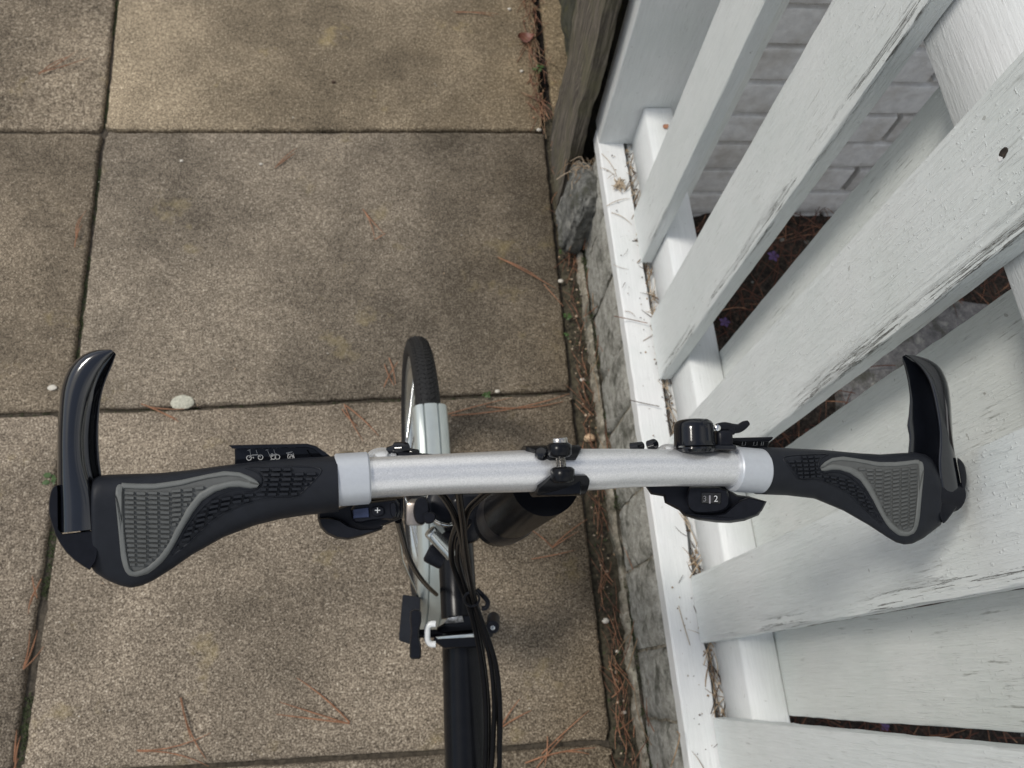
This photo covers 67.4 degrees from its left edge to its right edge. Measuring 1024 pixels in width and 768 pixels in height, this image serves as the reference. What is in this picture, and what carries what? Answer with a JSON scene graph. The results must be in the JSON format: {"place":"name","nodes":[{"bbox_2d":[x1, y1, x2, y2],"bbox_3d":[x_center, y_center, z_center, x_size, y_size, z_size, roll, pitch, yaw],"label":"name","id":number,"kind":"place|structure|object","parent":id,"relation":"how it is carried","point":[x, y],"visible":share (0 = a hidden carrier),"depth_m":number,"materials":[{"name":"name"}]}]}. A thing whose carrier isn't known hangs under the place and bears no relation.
{"place":"outdoors","nodes":[
{"label":"outdoors","id":0,"kind":"place"},
{"bbox_2d":[0,0,612,767],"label":"pavement","id":1,"kind":"structure","parent":0,"point":[218,254],"depth_m":1.45,"materials":[{"name":"concrete"}]},
{"bbox_2d":[23,630,43,669],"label":"pine needles","id":2,"kind":"object","parent":1,"relation":"on","point":[25,663],"visible":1,"depth_m":1.20,"materials":[{"name":"brown plant"}]},
{"bbox_2d":[28,576,40,613],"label":"pine needles","id":3,"kind":"object","parent":1,"relation":"on","point":[34,593],"visible":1,"depth_m":1.23,"materials":[{"name":"brown plant"}]},
{"bbox_2d":[42,473,56,484],"bbox_3d":[-0.788,0.163,1.312,0.023,0.010,0.022,-2,69,-6],"label":"weed","id":4,"kind":"object","parent":1,"relation":"on","point":[46,481],"visible":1,"depth_m":1.31,"materials":[{"name":"green plant"}]},
{"bbox_2d":[47,385,56,389],"bbox_3d":[-0.818,0.006,1.366,0.016,0.003,0.011,-2,69,-6],"label":"pebble","id":5,"kind":"object","parent":1,"relation":"on","point":[51,387],"visible":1,"depth_m":1.36,"materials":[{"name":"white stone"}]},
{"bbox_2d":[39,50,86,73],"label":"pine needles","id":6,"kind":"object","parent":1,"relation":"on","point":[43,70],"visible":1,"depth_m":1.62,"materials":[{"name":"brown plant"}]},
{"bbox_2d":[74,211,85,246],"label":"pine needles","id":7,"kind":"object","parent":1,"relation":"on","point":[77,229],"visible":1,"depth_m":1.48,"materials":[{"name":"brown plant"}]},
{"bbox_2d":[141,403,178,421],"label":"pine needles","id":8,"kind":"object","parent":1,"relation":"on","point":[160,411],"visible":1,"depth_m":1.36,"materials":[{"name":"brown plant"}]},
{"bbox_2d":[137,697,209,765],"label":"pine needles","id":9,"kind":"object","parent":1,"relation":"on","point":[188,729],"visible":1,"depth_m":1.17,"materials":[{"name":"brown plant"}]},
{"bbox_2d":[170,395,193,408],"bbox_3d":[-0.591,0.032,1.377,0.042,0.005,0.028,-2,69,-6],"label":"pebble","id":10,"kind":"object","parent":1,"relation":"on","point":[182,402],"visible":1,"depth_m":1.38,"materials":[{"name":"white stone"}]},
{"bbox_2d":[275,148,295,167],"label":"pine needles","id":11,"kind":"object","parent":1,"relation":"on","point":[279,163],"visible":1,"depth_m":1.58,"materials":[{"name":"brown plant"}]},
{"bbox_2d":[4,1,578,763],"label":"pale grit","id":12,"kind":"object","parent":1,"relation":"on","point":[296,283],"visible":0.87,"depth_m":1.46,"materials":[{"name":"beige stone"}]},
{"bbox_2d":[276,678,349,723],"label":"pine needles","id":13,"kind":"object","parent":1,"relation":"on","point":[336,721],"visible":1,"depth_m":1.21,"materials":[{"name":"brown plant"}]},
{"bbox_2d":[8,1,652,767],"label":"joint moss","id":14,"kind":"object","parent":1,"relation":"on","point":[52,549],"visible":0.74,"depth_m":1.35,"materials":[{"name":"green plant"}]},
{"bbox_2d":[13,730,20,767],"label":"pine needles","id":15,"kind":"object","parent":14,"relation":"on","point":[15,760],"visible":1,"depth_m":1.15,"materials":[{"name":"brown plant"}]},
{"bbox_2d":[342,404,378,439],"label":"pine needles","id":16,"kind":"object","parent":1,"relation":"on","point":[352,422],"visible":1,"depth_m":1.39,"materials":[{"name":"brown plant"}]},
{"bbox_2d":[363,209,385,239],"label":"pine needles","id":17,"kind":"object","parent":1,"relation":"on","point":[369,218],"visible":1,"depth_m":1.54,"materials":[{"name":"brown plant"}]},
{"bbox_2d":[384,357,397,386],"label":"pine needles","id":18,"kind":"object","parent":1,"relation":"on","point":[390,372],"visible":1,"depth_m":1.43,"materials":[{"name":"brown plant"}]},
{"bbox_2d":[453,11,495,15],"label":"pine needles","id":19,"kind":"object","parent":1,"relation":"on","point":[472,12],"visible":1,"depth_m":1.78,"materials":[{"name":"brown plant"}]},
{"bbox_2d":[482,391,490,397],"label":"weed","id":20,"kind":"object","parent":1,"relation":"on","point":[486,395],"visible":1,"depth_m":1.43,"materials":[{"name":"green plant"}]},
{"bbox_2d":[49,336,966,767],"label":"bicycle","id":21,"kind":"object","parent":1,"relation":"on","point":[133,530],"visible":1,"depth_m":0.46,"materials":[{"name":"black metal"}]},
{"bbox_2d":[448,393,569,415],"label":"pine needles","id":22,"kind":"object","parent":1,"relation":"on","point":[509,408],"visible":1,"depth_m":1.42,"materials":[{"name":"brown plant"}]},
{"bbox_2d":[518,32,534,42],"bbox_3d":[0.030,-0.794,1.756,0.031,0.012,0.032,34,69,8],"label":"fallen leaf","id":23,"kind":"object","parent":1,"relation":"on","point":[526,35],"visible":1,"depth_m":1.76,"materials":[{"name":"brown plant"}]},
{"bbox_2d":[498,257,562,305],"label":"pine needles","id":24,"kind":"object","parent":1,"relation":"on","point":[513,264],"visible":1,"depth_m":1.53,"materials":[{"name":"brown plant"}]},
{"bbox_2d":[514,0,555,138],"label":"needle drift","id":25,"kind":"object","parent":1,"relation":"on","point":[534,59],"visible":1,"depth_m":1.74,"materials":[{"name":"brown plant"}]},
{"bbox_2d":[532,65,543,73],"bbox_3d":[0.059,-0.710,1.731,0.026,0.013,0.020,-34,75,-17],"label":"weed","id":26,"kind":"object","parent":1,"relation":"on","point":[541,66],"visible":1,"depth_m":1.73,"materials":[{"name":"green plant"}]},
{"bbox_2d":[503,699,595,767],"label":"pine needles","id":27,"kind":"object","parent":1,"relation":"on","point":[548,754],"visible":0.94,"depth_m":1.22,"materials":[{"name":"brown plant"}]},
{"bbox_2d":[532,519,586,558],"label":"pine needles","id":28,"kind":"object","parent":1,"relation":"on","point":[555,544],"visible":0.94,"depth_m":1.34,"materials":[{"name":"brown plant"}]},
{"bbox_2d":[542,103,639,767],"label":"soil","id":29,"kind":"structure","parent":1,"relation":"on","point":[579,418],"depth_m":1.36,"materials":[{"name":"brown soil"}]},
{"bbox_2d":[563,313,571,319],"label":"weed","id":30,"kind":"object","parent":29,"relation":"on","point":[569,316],"visible":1,"depth_m":1.50,"materials":[{"name":"green plant"}]},
{"bbox_2d":[555,161,597,255],"bbox_3d":[0.126,-0.345,1.515,0.056,0.206,0.135,-2,69,-6],"label":"rubble stone","id":31,"kind":"object","parent":29,"relation":"on","point":[575,211],"visible":0.96,"depth_m":1.46,"materials":[{"name":"grey stone"}]},
{"bbox_2d":[556,156,594,195],"bbox_3d":[0.133,-0.405,1.461,0.102,0.062,0.116,-32,75,-16],"label":"dry fibre tuft","id":32,"kind":"object","parent":31,"relation":"on","point":[579,166],"visible":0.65,"depth_m":1.45,"materials":[{"name":"beige plant"}]},
{"bbox_2d":[550,0,621,205],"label":"weathered board","id":33,"kind":"object","parent":29,"relation":"on","point":[593,28],"visible":0.93,"depth_m":1.36,"materials":[{"name":"wood"}]},
{"bbox_2d":[584,434,594,441],"bbox_3d":[0.144,0.100,1.422,0.022,0.015,0.015,-2,69,-6],"label":"pebble","id":34,"kind":"object","parent":29,"relation":"on","point":[591,436],"visible":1,"depth_m":1.42,"materials":[{"name":"beige stone"}]},
{"bbox_2d":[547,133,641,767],"bbox_3d":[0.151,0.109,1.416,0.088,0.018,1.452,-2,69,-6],"label":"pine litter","id":35,"kind":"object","parent":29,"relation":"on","point":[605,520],"visible":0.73,"depth_m":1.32,"materials":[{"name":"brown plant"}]},
{"bbox_2d":[602,618,608,623],"bbox_3d":[0.159,0.402,1.305,0.013,0.006,0.009,-2,69,-6],"label":"pebble","id":36,"kind":"object","parent":29,"relation":"on","point":[605,620],"visible":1,"depth_m":1.30,"materials":[{"name":"white stone"}]},
{"bbox_2d":[532,0,550,103],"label":"ground","id":37,"kind":"structure","parent":0,"point":[544,84],"depth_m":1.80,"materials":[{"name":"soil"}]},
{"bbox_2d":[575,155,683,767],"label":"wall","id":38,"kind":"structure","parent":37,"relation":"on","point":[629,531],"depth_m":1.28,"materials":[{"name":"grey brick"}]},
{"bbox_2d":[569,238,657,767],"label":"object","id":39,"kind":"object","parent":38,"relation":"attached to","point":[646,712],"visible":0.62,"depth_m":1.26,"materials":[{"name":"brown plant"}]},
{"bbox_2d":[670,731,679,766],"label":"dry twig","id":40,"kind":"object","parent":38,"relation":"on","point":[676,749],"visible":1,"depth_m":1.01,"materials":[{"name":"wood"}]},
{"bbox_2d":[593,0,1023,767],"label":"picket fence","id":41,"kind":"object","parent":38,"relation":"on","point":[923,226],"visible":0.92,"depth_m":0.75,"materials":[{"name":"white paint"}]},
{"bbox_2d":[600,154,631,224],"bbox_3d":[0.184,-0.347,1.355,0.047,0.009,0.152,-2,69,-6],"label":"dried flower","id":42,"kind":"object","parent":41,"relation":"on","point":[619,184],"visible":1,"depth_m":1.35,"materials":[{"name":"beige plant"}]},
{"bbox_2d":[624,145,725,717],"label":"dry roots","id":43,"kind":"object","parent":41,"relation":"on","point":[695,550],"visible":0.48,"depth_m":1.14,"materials":[{"name":"brown plant"}]},
{"bbox_2d":[678,605,689,644],"bbox_3d":[0.244,0.342,1.090,0.010,0.001,0.055,-2,69,-6],"label":"dry twig","id":44,"kind":"object","parent":41,"relation":"on","point":[684,626],"visible":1,"depth_m":1.09,"materials":[{"name":"grey wood"}]},
{"bbox_2d":[559,0,938,216],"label":"house wall","id":45,"kind":"structure","parent":37,"relation":"on","point":[905,97],"depth_m":1.38,"materials":[{"name":"white brick"}]},
{"bbox_2d":[607,149,717,767],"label":"sill specks","id":46,"kind":"object","parent":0,"point":[653,435],"visible":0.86,"depth_m":1.16,"materials":[{"name":"brown soil"}]},
{"bbox_2d":[693,213,1023,744],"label":"garden soil","id":47,"kind":"structure","parent":0,"point":[812,417],"depth_m":1.55,"materials":[{"name":"soil"}]},
{"bbox_2d":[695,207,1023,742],"bbox_3d":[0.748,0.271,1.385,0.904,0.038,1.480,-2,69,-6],"label":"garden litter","id":48,"kind":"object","parent":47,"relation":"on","point":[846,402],"visible":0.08,"depth_m":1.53,"materials":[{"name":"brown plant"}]},
{"bbox_2d":[719,317,729,326],"bbox_3d":[0.419,-0.122,1.510,0.022,0.003,0.023,-2,69,-6],"label":"purple flower","id":49,"kind":"object","parent":48,"relation":"on","point":[725,319],"visible":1,"depth_m":1.51,"materials":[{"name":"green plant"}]},
{"bbox_2d":[768,251,778,261],"bbox_3d":[0.538,-0.263,1.578,0.025,0.003,0.027,-2,69,-6],"label":"purple flower","id":50,"kind":"object","parent":48,"relation":"on","point":[772,256],"visible":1,"depth_m":1.58,"materials":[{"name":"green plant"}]},
{"bbox_2d":[697,215,1023,741],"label":"bark chips","id":51,"kind":"object","parent":47,"relation":"on","point":[807,429],"visible":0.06,"depth_m":1.56,"materials":[{"name":"wood"}]},
{"bbox_2d":[880,723,889,730],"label":"purple flower","id":52,"kind":"object","parent":47,"relation":"on","point":[887,726],"visible":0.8,"depth_m":1.26,"materials":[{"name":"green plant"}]},
{"bbox_2d":[835,301,987,410],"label":"garden path","id":53,"kind":"structure","parent":0,"point":[944,323],"depth_m":1.54,"materials":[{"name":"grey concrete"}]}
]}

